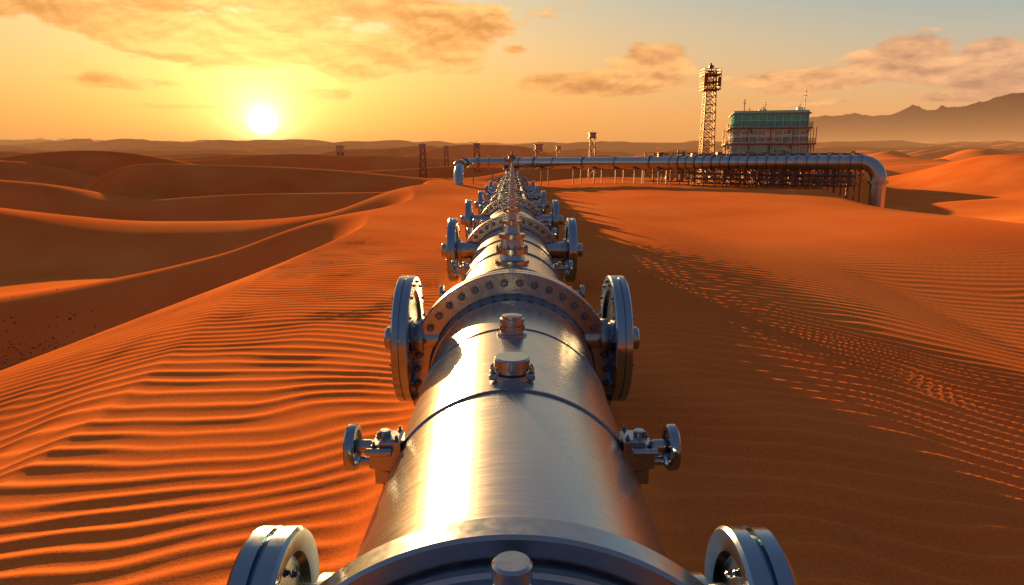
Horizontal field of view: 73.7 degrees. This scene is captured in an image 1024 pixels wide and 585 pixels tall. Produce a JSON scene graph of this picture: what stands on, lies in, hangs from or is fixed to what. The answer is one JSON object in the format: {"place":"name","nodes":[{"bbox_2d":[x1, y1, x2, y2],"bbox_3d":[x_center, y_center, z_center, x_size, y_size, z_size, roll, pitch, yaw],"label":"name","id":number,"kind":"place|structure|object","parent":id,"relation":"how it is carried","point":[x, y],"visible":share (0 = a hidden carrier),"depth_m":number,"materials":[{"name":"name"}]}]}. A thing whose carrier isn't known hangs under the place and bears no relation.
{"place":"outdoors","nodes":[
{"label":"outdoors","id":0,"kind":"place"},
{"bbox_2d":[55,138,305,140],"bbox_3d":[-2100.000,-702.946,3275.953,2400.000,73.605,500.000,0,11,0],"label":"mountain range","id":1,"kind":"structure","parent":0,"point":[61,139],"depth_m":3281.59,"materials":[{"name":"brown stone"}]},
{"bbox_2d":[0,138,1023,584],"bbox_3d":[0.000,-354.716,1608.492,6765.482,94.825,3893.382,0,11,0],"label":"desert ground","id":2,"kind":"structure","parent":0,"point":[828,382],"depth_m":13.52,"materials":[{"name":"orange sand"}]},
{"bbox_2d":[0,289,145,368],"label":"gravel","id":3,"kind":"structure","parent":2,"relation":"on","point":[40,343],"depth_m":32.18,"materials":[{"name":"brown gravel"}]},
{"bbox_2d":[335,147,345,155],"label":"watch tower","id":4,"kind":"structure","parent":2,"relation":"on","point":[339,150],"depth_m":214.35,"materials":[{"name":"metal"}]},
{"bbox_2d":[418,142,426,177],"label":"watch tower","id":5,"kind":"structure","parent":2,"relation":"on","point":[422,146],"depth_m":161.62,"materials":[{"name":"metal"}]},
{"bbox_2d":[443,146,448,165],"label":"watch tower","id":6,"kind":"structure","parent":2,"relation":"on","point":[446,147],"depth_m":195.73,"materials":[{"name":"metal"}]},
{"bbox_2d":[473,143,480,170],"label":"watch tower","id":7,"kind":"structure","parent":2,"relation":"on","point":[476,145],"depth_m":165.61,"materials":[{"name":"metal"}]},
{"bbox_2d":[227,162,796,584],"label":"pipeline","id":8,"kind":"object","parent":2,"relation":"on","point":[511,455],"visible":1,"depth_m":4.54,"materials":[{"name":"metal"}]},
{"bbox_2d":[534,143,543,156],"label":"watch tower","id":9,"kind":"structure","parent":2,"relation":"on","point":[538,146],"depth_m":155.89,"materials":[{"name":"metal"}]},
{"bbox_2d":[556,144,561,156],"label":"watch tower","id":10,"kind":"structure","parent":2,"relation":"on","point":[558,147],"depth_m":185.35,"materials":[{"name":"metal"}]},
{"bbox_2d":[588,130,596,177],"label":"watch tower","id":11,"kind":"structure","parent":2,"relation":"on","point":[592,134],"depth_m":97.60,"materials":[{"name":"metal"}]},
{"bbox_2d":[453,151,888,207],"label":"cross pipeline","id":12,"kind":"object","parent":2,"relation":"on","point":[875,170],"visible":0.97,"depth_m":70.62,"materials":[{"name":"metal"}]},
{"bbox_2d":[696,63,721,182],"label":"lattice tower","id":13,"kind":"structure","parent":2,"relation":"on","point":[715,83],"depth_m":77.19,"materials":[{"name":"metal"}]},
{"bbox_2d":[644,149,863,201],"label":"pipe rack","id":14,"kind":"object","parent":2,"relation":"on","point":[724,174],"visible":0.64,"depth_m":68.14,"materials":[{"name":"metal"}]},
{"bbox_2d":[722,88,816,184],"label":"steel frame","id":15,"kind":"object","parent":2,"relation":"on","point":[725,147],"visible":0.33,"depth_m":71.70,"materials":[{"name":"metal"}]},
{"bbox_2d":[722,112,815,145],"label":"decks","id":16,"kind":"object","parent":15,"relation":"on","point":[730,116],"visible":0.52,"depth_m":71.10,"materials":[{"name":"paint"}]},
{"bbox_2d":[727,107,808,153],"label":"walls","id":17,"kind":"structure","parent":16,"relation":"on","point":[766,135],"depth_m":71.51,"materials":[{"name":"grey metal"}]},
{"bbox_2d":[731,115,807,151],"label":"windows","id":18,"kind":"structure","parent":17,"relation":"attached to","point":[762,123],"depth_m":71.36,"materials":[{"name":"teal glass"}]},
{"bbox_2d":[730,110,809,126],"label":"glazed top storey","id":19,"kind":"object","parent":16,"relation":"on","point":[732,118],"visible":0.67,"depth_m":71.08,"materials":[{"name":"teal glass"}]},
{"bbox_2d":[0,0,1023,142],"label":"sky","id":20,"kind":"structure","parent":0,"point":[451,71],"materials":[{"name":"orange"}]},
{"bbox_2d":[808,93,1023,141],"bbox_3d":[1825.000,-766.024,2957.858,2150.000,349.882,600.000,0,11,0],"label":"mountain range","id":21,"kind":"structure","parent":0,"point":[998,118],"depth_m":2835.88,"materials":[{"name":"brown stone"}]}
]}

